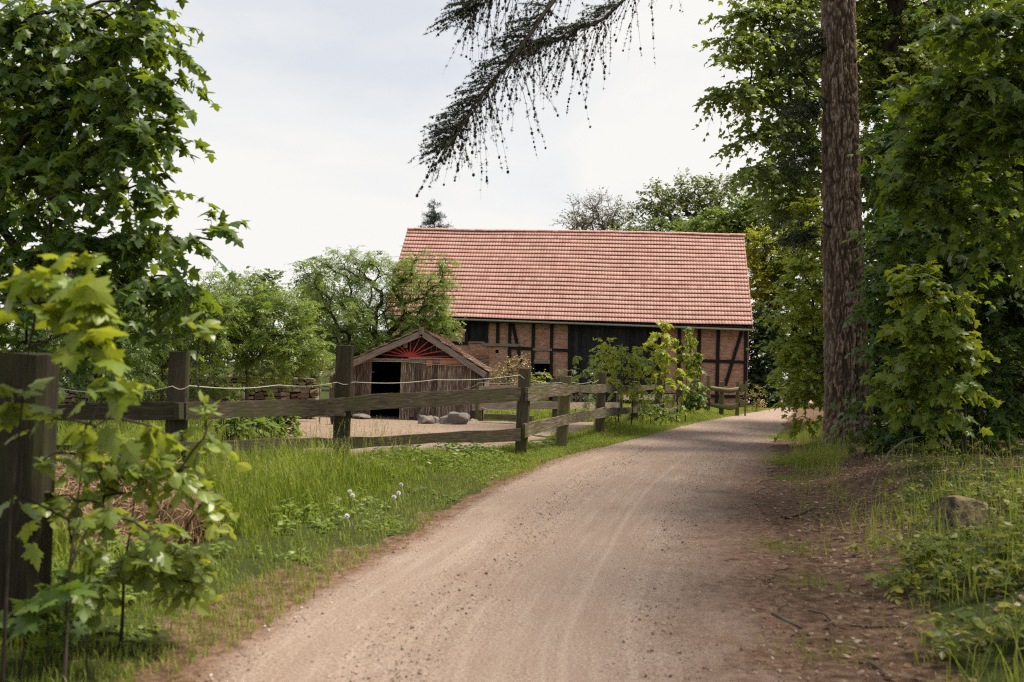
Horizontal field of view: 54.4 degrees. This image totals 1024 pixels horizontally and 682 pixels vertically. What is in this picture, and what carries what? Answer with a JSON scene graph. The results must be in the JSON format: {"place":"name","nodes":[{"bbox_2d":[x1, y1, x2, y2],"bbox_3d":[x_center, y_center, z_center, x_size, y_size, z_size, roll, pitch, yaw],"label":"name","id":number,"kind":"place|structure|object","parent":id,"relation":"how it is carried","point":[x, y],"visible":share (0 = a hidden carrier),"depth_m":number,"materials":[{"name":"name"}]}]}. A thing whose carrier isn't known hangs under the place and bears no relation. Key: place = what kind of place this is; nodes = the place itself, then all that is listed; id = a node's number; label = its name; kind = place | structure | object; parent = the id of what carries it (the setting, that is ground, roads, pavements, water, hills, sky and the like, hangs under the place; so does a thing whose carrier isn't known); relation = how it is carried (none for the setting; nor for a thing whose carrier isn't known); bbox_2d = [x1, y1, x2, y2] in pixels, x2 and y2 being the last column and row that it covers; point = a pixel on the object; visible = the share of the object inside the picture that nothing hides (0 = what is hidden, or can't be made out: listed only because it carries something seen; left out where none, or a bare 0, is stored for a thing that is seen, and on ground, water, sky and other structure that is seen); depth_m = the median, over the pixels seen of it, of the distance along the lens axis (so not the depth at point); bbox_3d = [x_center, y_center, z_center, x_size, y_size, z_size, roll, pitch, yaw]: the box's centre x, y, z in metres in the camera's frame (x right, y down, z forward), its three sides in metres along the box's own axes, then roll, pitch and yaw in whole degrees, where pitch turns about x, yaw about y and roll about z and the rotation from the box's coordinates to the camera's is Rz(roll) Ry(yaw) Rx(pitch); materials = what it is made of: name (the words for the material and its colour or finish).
{"place":"outdoors","nodes":[
{"label":"outdoors","id":0,"kind":"place"},
{"bbox_2d":[257,415,593,455],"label":"paddock sand","id":1,"kind":"structure","parent":0,"point":[392,422],"depth_m":21.96,"materials":[{"name":"beige sand"}]},
{"bbox_2d":[352,413,370,418],"bbox_3d":[-3.862,1.938,25.480,0.480,0.163,0.361,1,-2,24],"label":"stone","id":2,"kind":"object","parent":1,"relation":"on","point":[362,416],"visible":0.88,"depth_m":25.37,"materials":[{"name":"grey stone"}]},
{"bbox_2d":[322,327,494,420],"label":"shed","id":3,"kind":"structure","parent":1,"relation":"on","point":[447,365],"depth_m":25.95,"materials":[{"name":"brown wood"}]},
{"bbox_2d":[418,415,434,423],"bbox_3d":[-2.097,1.949,24.131,0.354,0.296,0.330,3,-2,-32],"label":"stone","id":4,"kind":"object","parent":1,"relation":"on","point":[426,420],"visible":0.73,"depth_m":24.04,"materials":[{"name":"grey stone"}]},
{"bbox_2d":[439,415,450,423],"bbox_3d":[-1.587,1.931,23.943,0.344,0.326,0.298,2,-2,0],"label":"stone","id":5,"kind":"object","parent":1,"relation":"on","point":[443,419],"visible":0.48,"depth_m":23.83,"materials":[{"name":"grey stone"}]},
{"bbox_2d":[447,411,469,423],"bbox_3d":[-1.231,1.876,23.524,0.498,0.416,0.361,1,-2,24],"label":"stone","id":6,"kind":"object","parent":1,"relation":"on","point":[453,417],"visible":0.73,"depth_m":23.39,"materials":[{"name":"grey stone"}]},
{"bbox_2d":[171,401,828,681],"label":"path","id":7,"kind":"structure","parent":0,"point":[568,592],"depth_m":6.33,"materials":[{"name":"beige gravel"}]},
{"bbox_2d":[0,361,1023,681],"bbox_3d":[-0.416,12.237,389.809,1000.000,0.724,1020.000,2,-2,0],"label":"ground","id":8,"kind":"structure","parent":0,"point":[812,599],"depth_m":6.56,"materials":[{"name":"soil"}]},
{"bbox_2d":[0,609,43,639],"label":"maple seedling","id":9,"kind":"object","parent":8,"relation":"on","point":[20,636],"visible":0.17,"depth_m":4.45,"materials":[{"name":"green plant"}]},
{"bbox_2d":[0,351,59,646],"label":"gatepost","id":10,"kind":"object","parent":8,"relation":"on","point":[26,576],"visible":0.58,"depth_m":4.48,"materials":[{"name":"brown wood"}]},
{"bbox_2d":[0,592,97,674],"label":"maple seedling","id":11,"kind":"object","parent":8,"relation":"on","point":[19,625],"visible":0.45,"depth_m":4.13,"materials":[{"name":"green plant"}]},
{"bbox_2d":[13,567,112,679],"bbox_3d":[-1.865,1.259,4.133,0.345,0.616,0.456,2,-2,-11],"label":"maple seedling","id":12,"kind":"object","parent":8,"relation":"on","point":[54,598],"visible":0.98,"depth_m":4.04,"materials":[{"name":"green plant"}]},
{"bbox_2d":[38,614,92,672],"bbox_3d":[-1.954,1.389,4.362,0.238,0.387,0.382,3,-2,-30],"label":"maple seedling","id":13,"kind":"object","parent":8,"relation":"on","point":[78,628],"visible":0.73,"depth_m":4.34,"materials":[{"name":"green plant"}]},
{"bbox_2d":[0,250,139,681],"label":"maple sapling","id":14,"kind":"object","parent":8,"relation":"on","point":[81,314],"visible":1,"depth_m":3.92,"materials":[{"name":"green plant"}]},
{"bbox_2d":[0,306,173,427],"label":"elder bush","id":15,"kind":"object","parent":8,"relation":"on","point":[137,357],"visible":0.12,"depth_m":18.45,"materials":[{"name":"green plant"}]},
{"bbox_2d":[0,377,191,681],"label":"maple sapling","id":16,"kind":"object","parent":8,"relation":"on","point":[153,441],"visible":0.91,"depth_m":4.13,"materials":[{"name":"green plant"}]},
{"bbox_2d":[0,0,249,404],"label":"maple tree","id":17,"kind":"object","parent":8,"relation":"on","point":[55,96],"visible":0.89,"depth_m":9.14,"materials":[{"name":"green plant"}]},
{"bbox_2d":[52,447,226,554],"bbox_3d":[-3.250,1.257,7.101,2.388,1.097,1.891,2,-2,0],"label":"straw heap","id":18,"kind":"object","parent":8,"relation":"on","point":[183,510],"visible":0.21,"depth_m":6.90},
{"bbox_2d":[32,312,251,646],"bbox_3d":[-1.804,0.725,4.727,1.064,1.744,0.615,2,-2,0],"label":"hazel sapling","id":19,"kind":"object","parent":8,"relation":"on","point":[186,478],"visible":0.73,"depth_m":4.66,"materials":[{"name":"green plant"}]},
{"bbox_2d":[79,356,244,402],"bbox_3d":[-7.910,1.131,22.469,3.782,1.759,1.936,2,-2,0],"label":"elder bush","id":20,"kind":"object","parent":8,"relation":"on","point":[217,381],"visible":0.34,"depth_m":22.50,"materials":[{"name":"green plant"}]},
{"bbox_2d":[7,307,333,377],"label":"bushy tree","id":21,"kind":"object","parent":8,"relation":"on","point":[227,363],"visible":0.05,"depth_m":49.31,"materials":[{"name":"green plant"}]},
{"bbox_2d":[114,262,257,421],"bbox_3d":[-7.293,0.060,21.152,3.836,3.698,3.415,2,-2,0],"label":"elder bush","id":22,"kind":"object","parent":8,"relation":"on","point":[225,305],"visible":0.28,"depth_m":20.72,"materials":[{"name":"green plant"}]},
{"bbox_2d":[59,369,321,418],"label":"stone wall","id":23,"kind":"structure","parent":8,"relation":"on","point":[282,392],"depth_m":24.58,"materials":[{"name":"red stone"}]},
{"bbox_2d":[195,416,307,440],"bbox_3d":[-4.545,1.623,17.822,1.291,0.885,2.083,0,-2,42],"label":"nettle patch","id":24,"kind":"object","parent":8,"relation":"on","point":[255,422],"visible":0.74,"depth_m":17.43,"materials":[{"name":"green plant"}]},
{"bbox_2d":[189,267,335,400],"bbox_3d":[-5.493,0.147,21.837,3.556,3.687,2.371,1,-2,24],"label":"elder bush","id":25,"kind":"object","parent":8,"relation":"on","point":[285,350],"visible":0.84,"depth_m":21.45,"materials":[{"name":"green plant"}]},
{"bbox_2d":[232,266,299,373],"bbox_3d":[-6.585,0.055,25.933,2.118,4.031,1.613,3,-2,-27],"label":"elder bush","id":26,"kind":"object","parent":8,"relation":"on","point":[267,276],"visible":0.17,"depth_m":25.96,"materials":[{"name":"green plant"}]},
{"bbox_2d":[0,430,602,652],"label":"verge weeds","id":27,"kind":"object","parent":8,"relation":"on","point":[471,449],"visible":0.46,"depth_m":8.63,"materials":[{"name":"green plant"}]},
{"bbox_2d":[278,256,355,388],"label":"birch tree","id":28,"kind":"object","parent":8,"relation":"on","point":[300,280],"visible":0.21,"depth_m":51.73,"materials":[{"name":"green plant"}]},
{"bbox_2d":[304,346,335,421],"bbox_3d":[-4.663,1.077,23.572,1.056,1.982,0.862,1,-2,19],"label":"elder bush","id":29,"kind":"object","parent":8,"relation":"on","point":[324,380],"visible":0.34,"depth_m":23.60,"materials":[{"name":"green plant"}]},
{"bbox_2d":[299,295,389,377],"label":"bushy tree","id":30,"kind":"object","parent":8,"relation":"on","point":[379,323],"visible":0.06,"depth_m":59.71,"materials":[{"name":"green plant"}]},
{"bbox_2d":[56,345,683,463],"bbox_3d":[1.084,1.317,20.373,2.239,1.872,25.904,1,-2,24],"label":"fence","id":31,"kind":"object","parent":8,"relation":"on","point":[174,412],"visible":0.73,"depth_m":12.70,"materials":[{"name":"brown wood"}]},
{"bbox_2d":[288,245,466,382],"bbox_3d":[-5.222,-0.634,37.589,7.194,6.180,4.103,1,-2,28],"label":"robinia tree","id":32,"kind":"object","parent":8,"relation":"on","point":[435,306],"visible":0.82,"depth_m":37.33,"materials":[{"name":"green plant"}]},
{"bbox_2d":[0,401,773,681],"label":"grass","id":33,"kind":"structure","parent":8,"relation":"on","point":[289,473],"depth_m":8.72,"materials":[{"name":"green plant"}]},
{"bbox_2d":[418,200,454,228],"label":"conifer tree","id":34,"kind":"object","parent":8,"relation":"on","point":[433,217],"visible":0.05,"depth_m":75.11,"materials":[{"name":"green plant"}]},
{"bbox_2d":[484,413,533,420],"bbox_3d":[-0.083,2.021,25.669,1.240,0.385,3.222,2,-2,0],"label":"beam log","id":35,"kind":"object","parent":8,"relation":"on","point":[511,417],"visible":0.58,"depth_m":24.30,"materials":[{"name":"brown wood"}]},
{"bbox_2d":[489,352,533,385],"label":"dry bush","id":36,"kind":"object","parent":8,"relation":"on","point":[497,375],"visible":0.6,"depth_m":35.96,"materials":[{"name":"beige plant"}]},
{"bbox_2d":[531,369,550,384],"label":"yellow shrub","id":37,"kind":"object","parent":8,"relation":"on","point":[536,380],"visible":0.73,"depth_m":33.96,"materials":[{"name":"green plant"}]},
{"bbox_2d":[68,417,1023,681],"bbox_3d":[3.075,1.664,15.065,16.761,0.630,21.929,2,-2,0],"label":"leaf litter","id":38,"kind":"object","parent":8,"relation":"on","point":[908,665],"visible":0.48,"depth_m":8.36,"materials":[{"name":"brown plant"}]},
{"bbox_2d":[381,227,754,404],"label":"barn","id":39,"kind":"structure","parent":8,"relation":"on","point":[550,301],"depth_m":48.17,"materials":[{"name":"red tile"}]},
{"bbox_2d":[535,374,548,381],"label":"stable half door","id":40,"kind":"structure","parent":39,"relation":"in","point":[546,379],"depth_m":47.65,"materials":[{"name":"black wood"}]},
{"bbox_2d":[571,321,657,403],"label":"barn door","id":41,"kind":"structure","parent":39,"relation":"in","point":[623,334],"depth_m":47.33,"materials":[{"name":"black wood"}]},
{"bbox_2d":[465,378,676,420],"bbox_3d":[2.586,1.808,28.602,9.604,1.429,1.826,4,-2,-44],"label":"paddock fence","id":42,"kind":"object","parent":8,"relation":"on","point":[504,406],"visible":0.52,"depth_m":25.97,"materials":[{"name":"brown wood"}]},
{"bbox_2d":[550,366,595,411],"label":"elder sapling","id":43,"kind":"object","parent":8,"relation":"on","point":[574,379],"visible":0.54,"depth_m":27.58,"materials":[{"name":"green plant"}]},
{"bbox_2d":[570,392,591,402],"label":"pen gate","id":44,"kind":"structure","parent":8,"relation":"on","point":[580,399],"depth_m":37.93,"materials":[{"name":"grey wood"}]},
{"bbox_2d":[548,185,641,230],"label":"budding tree","id":45,"kind":"object","parent":8,"relation":"on","point":[586,222],"visible":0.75,"depth_m":77.77,"materials":[{"name":"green plant"}]},
{"bbox_2d":[573,345,662,423],"bbox_3d":[2.561,1.169,24.412,2.268,2.236,1.014,2,-2,0],"label":"elder sapling","id":46,"kind":"object","parent":8,"relation":"on","point":[601,366],"visible":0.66,"depth_m":24.39,"materials":[{"name":"green plant"}]},
{"bbox_2d":[589,337,656,432],"bbox_3d":[2.525,1.174,23.049,1.626,2.521,1.284,2,-2,0],"label":"maple sapling","id":47,"kind":"object","parent":8,"relation":"on","point":[615,363],"visible":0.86,"depth_m":22.96,"materials":[{"name":"green plant"}]},
{"bbox_2d":[407,0,874,448],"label":"larch tree","id":48,"kind":"object","parent":8,"relation":"on","point":[843,271],"visible":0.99,"depth_m":18.75,"materials":[{"name":"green plant"}]},
{"bbox_2d":[622,402,682,424],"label":"nettle clump","id":49,"kind":"object","parent":8,"relation":"on","point":[669,415],"visible":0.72,"depth_m":26.37,"materials":[{"name":"green plant"}]},
{"bbox_2d":[609,216,706,232],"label":"bushy tree","id":50,"kind":"object","parent":8,"relation":"on","point":[649,228],"visible":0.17,"depth_m":71.64,"materials":[{"name":"green plant"}]},
{"bbox_2d":[642,320,677,416],"bbox_3d":[4.314,0.913,29.001,1.065,3.080,1.435,2,-2,0],"label":"maple sapling","id":51,"kind":"object","parent":8,"relation":"on","point":[664,363],"visible":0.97,"depth_m":28.92,"materials":[{"name":"green plant"}]},
{"bbox_2d":[648,368,691,422],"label":"maple sapling","id":52,"kind":"object","parent":8,"relation":"on","point":[670,383],"visible":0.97,"depth_m":28.62,"materials":[{"name":"green plant"}]},
{"bbox_2d":[620,167,743,232],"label":"oak tree","id":53,"kind":"object","parent":8,"relation":"on","point":[683,201],"visible":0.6,"depth_m":73.72,"materials":[{"name":"green plant"}]},
{"bbox_2d":[671,326,706,422],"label":"maple sapling","id":54,"kind":"object","parent":8,"relation":"on","point":[691,364],"visible":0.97,"depth_m":29.49,"materials":[{"name":"green plant"}]},
{"bbox_2d":[675,378,709,412],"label":"maple sapling","id":55,"kind":"object","parent":8,"relation":"on","point":[695,399],"visible":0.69,"depth_m":33.36,"materials":[{"name":"green plant"}]},
{"bbox_2d":[660,165,784,291],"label":"bushy tree","id":56,"kind":"object","parent":8,"relation":"on","point":[726,226],"visible":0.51,"depth_m":65.89,"materials":[{"name":"green plant"}]},
{"bbox_2d":[699,375,747,415],"bbox_3d":[7.564,2.096,35.866,1.801,1.680,0.327,2,-2,0],"label":"rustic fence","id":57,"kind":"object","parent":8,"relation":"on","point":[721,406],"visible":0.83,"depth_m":35.77,"materials":[{"name":"brown wood"}]},
{"bbox_2d":[743,385,769,411],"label":"dry weeds","id":58,"kind":"object","parent":8,"relation":"on","point":[756,403],"visible":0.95,"depth_m":40.91,"materials":[{"name":"beige plant"}]},
{"bbox_2d":[747,302,792,407],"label":"ivy tree","id":59,"kind":"object","parent":8,"relation":"on","point":[758,370],"visible":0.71,"depth_m":47.31,"materials":[{"name":"green plant"}]},
{"bbox_2d":[744,222,810,369],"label":"yellow tree","id":60,"kind":"object","parent":8,"relation":"on","point":[760,294],"visible":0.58,"depth_m":53.64,"materials":[{"name":"green plant"}]},
{"bbox_2d":[770,612,801,627],"bbox_3d":[1.576,1.608,5.737,0.028,0.021,0.312,2,-2,-15],"label":"stick","id":61,"kind":"object","parent":8,"relation":"on","point":[784,619],"visible":1,"depth_m":5.72,"materials":[{"name":"wood"}]},
{"bbox_2d":[758,323,816,397],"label":"bushy tree","id":62,"kind":"object","parent":8,"relation":"on","point":[785,368],"visible":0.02,"depth_m":69.48,"materials":[{"name":"green plant"}]},
{"bbox_2d":[766,189,823,405],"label":"bushy tree","id":63,"kind":"object","parent":8,"relation":"on","point":[800,283],"visible":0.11,"depth_m":52.18,"materials":[{"name":"green plant"}]},
{"bbox_2d":[784,507,815,518],"bbox_3d":[3.028,1.788,10.396,0.040,0.029,1.156,1,-2,31],"label":"stick","id":64,"kind":"object","parent":8,"relation":"on","point":[796,514],"visible":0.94,"depth_m":10.25,"materials":[{"name":"wood"}]},
{"bbox_2d":[746,196,891,443],"bbox_3d":[6.453,-0.458,21.172,3.529,5.500,2.211,3,-2,-42],"label":"maple tree","id":65,"kind":"object","parent":8,"relation":"on","point":[797,394],"visible":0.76,"depth_m":20.64,"materials":[{"name":"green plant"}]},
{"bbox_2d":[807,609,836,626],"bbox_3d":[1.850,1.626,5.848,0.076,0.011,0.397,2,-2,-7],"label":"stick","id":66,"kind":"object","parent":8,"relation":"on","point":[821,613],"visible":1,"depth_m":5.96,"materials":[{"name":"wood"}]},
{"bbox_2d":[691,0,1013,417],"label":"maple tree","id":67,"kind":"object","parent":8,"relation":"on","point":[884,58],"visible":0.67,"depth_m":23.11,"materials":[{"name":"green plant"}]},
{"bbox_2d":[850,624,897,627],"bbox_3d":[2.057,1.619,5.654,0.262,0.021,0.026,2,-2,7],"label":"stick","id":68,"kind":"object","parent":8,"relation":"on","point":[872,626],"visible":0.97,"depth_m":5.65,"materials":[{"name":"wood"}]},
{"bbox_2d":[736,410,1023,681],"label":"verge grass","id":69,"kind":"structure","parent":8,"relation":"on","point":[796,460],"depth_m":8.20,"materials":[{"name":"green plant"}]},
{"bbox_2d":[868,661,894,681],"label":"stick","id":70,"kind":"object","parent":8,"relation":"on","point":[875,665],"visible":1,"depth_m":4.83,"materials":[{"name":"wood"}]},
{"bbox_2d":[869,436,926,491],"bbox_3d":[4.654,1.478,11.954,1.617,0.657,0.106,3,-2,-42],"label":"fallen branch","id":71,"kind":"object","parent":8,"relation":"on","point":[884,460],"visible":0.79,"depth_m":11.68,"materials":[{"name":"wood"}]},
{"bbox_2d":[810,40,1008,416],"bbox_3d":[11.022,-2.772,27.722,6.321,11.497,4.797,3,-2,-37],"label":"shade tree","id":72,"kind":"object","parent":8,"relation":"on","point":[878,362],"visible":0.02,"depth_m":26.80,"materials":[{"name":"green plant"}]},
{"bbox_2d":[823,70,1023,437],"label":"shade tree","id":73,"kind":"object","parent":8,"relation":"on","point":[880,145],"visible":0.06,"depth_m":19.90,"materials":[{"name":"green plant"}]},
{"bbox_2d":[826,0,1023,457],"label":"shade tree","id":74,"kind":"object","parent":8,"relation":"on","point":[1001,320],"visible":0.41,"depth_m":14.94,"materials":[{"name":"green plant"}]},
{"bbox_2d":[859,260,1004,464],"bbox_3d":[5.252,0.329,12.549,1.705,2.724,1.327,1,-2,39],"label":"maple sapling","id":75,"kind":"object","parent":8,"relation":"on","point":[928,335],"visible":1,"depth_m":12.40,"materials":[{"name":"green plant"}]},
{"bbox_2d":[843,422,1023,681],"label":"undergrowth","id":76,"kind":"object","parent":8,"relation":"on","point":[917,555],"visible":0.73,"depth_m":6.50,"materials":[{"name":"green plant"}]},
{"bbox_2d":[847,0,1023,298],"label":"maple tree","id":77,"kind":"object","parent":8,"relation":"on","point":[943,107],"visible":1,"depth_m":11.21,"materials":[{"name":"green plant"}]},
{"bbox_2d":[883,5,1023,365],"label":"shade tree","id":78,"kind":"object","parent":8,"relation":"on","point":[998,40],"depth_m":30.64,"materials":[{"name":"green plant"}]},
{"bbox_2d":[928,495,988,529],"bbox_3d":[3.663,1.455,8.159,0.461,0.388,0.446,1,-2,25],"label":"boulder","id":79,"kind":"object","parent":8,"relation":"on","point":[952,501],"visible":0.57,"depth_m":8.04,"materials":[{"name":"grey stone"}]},
{"bbox_2d":[0,0,1023,378],"label":"sky","id":80,"kind":"structure","parent":0,"point":[314,135],"materials":[{"name":"white"}]}
]}

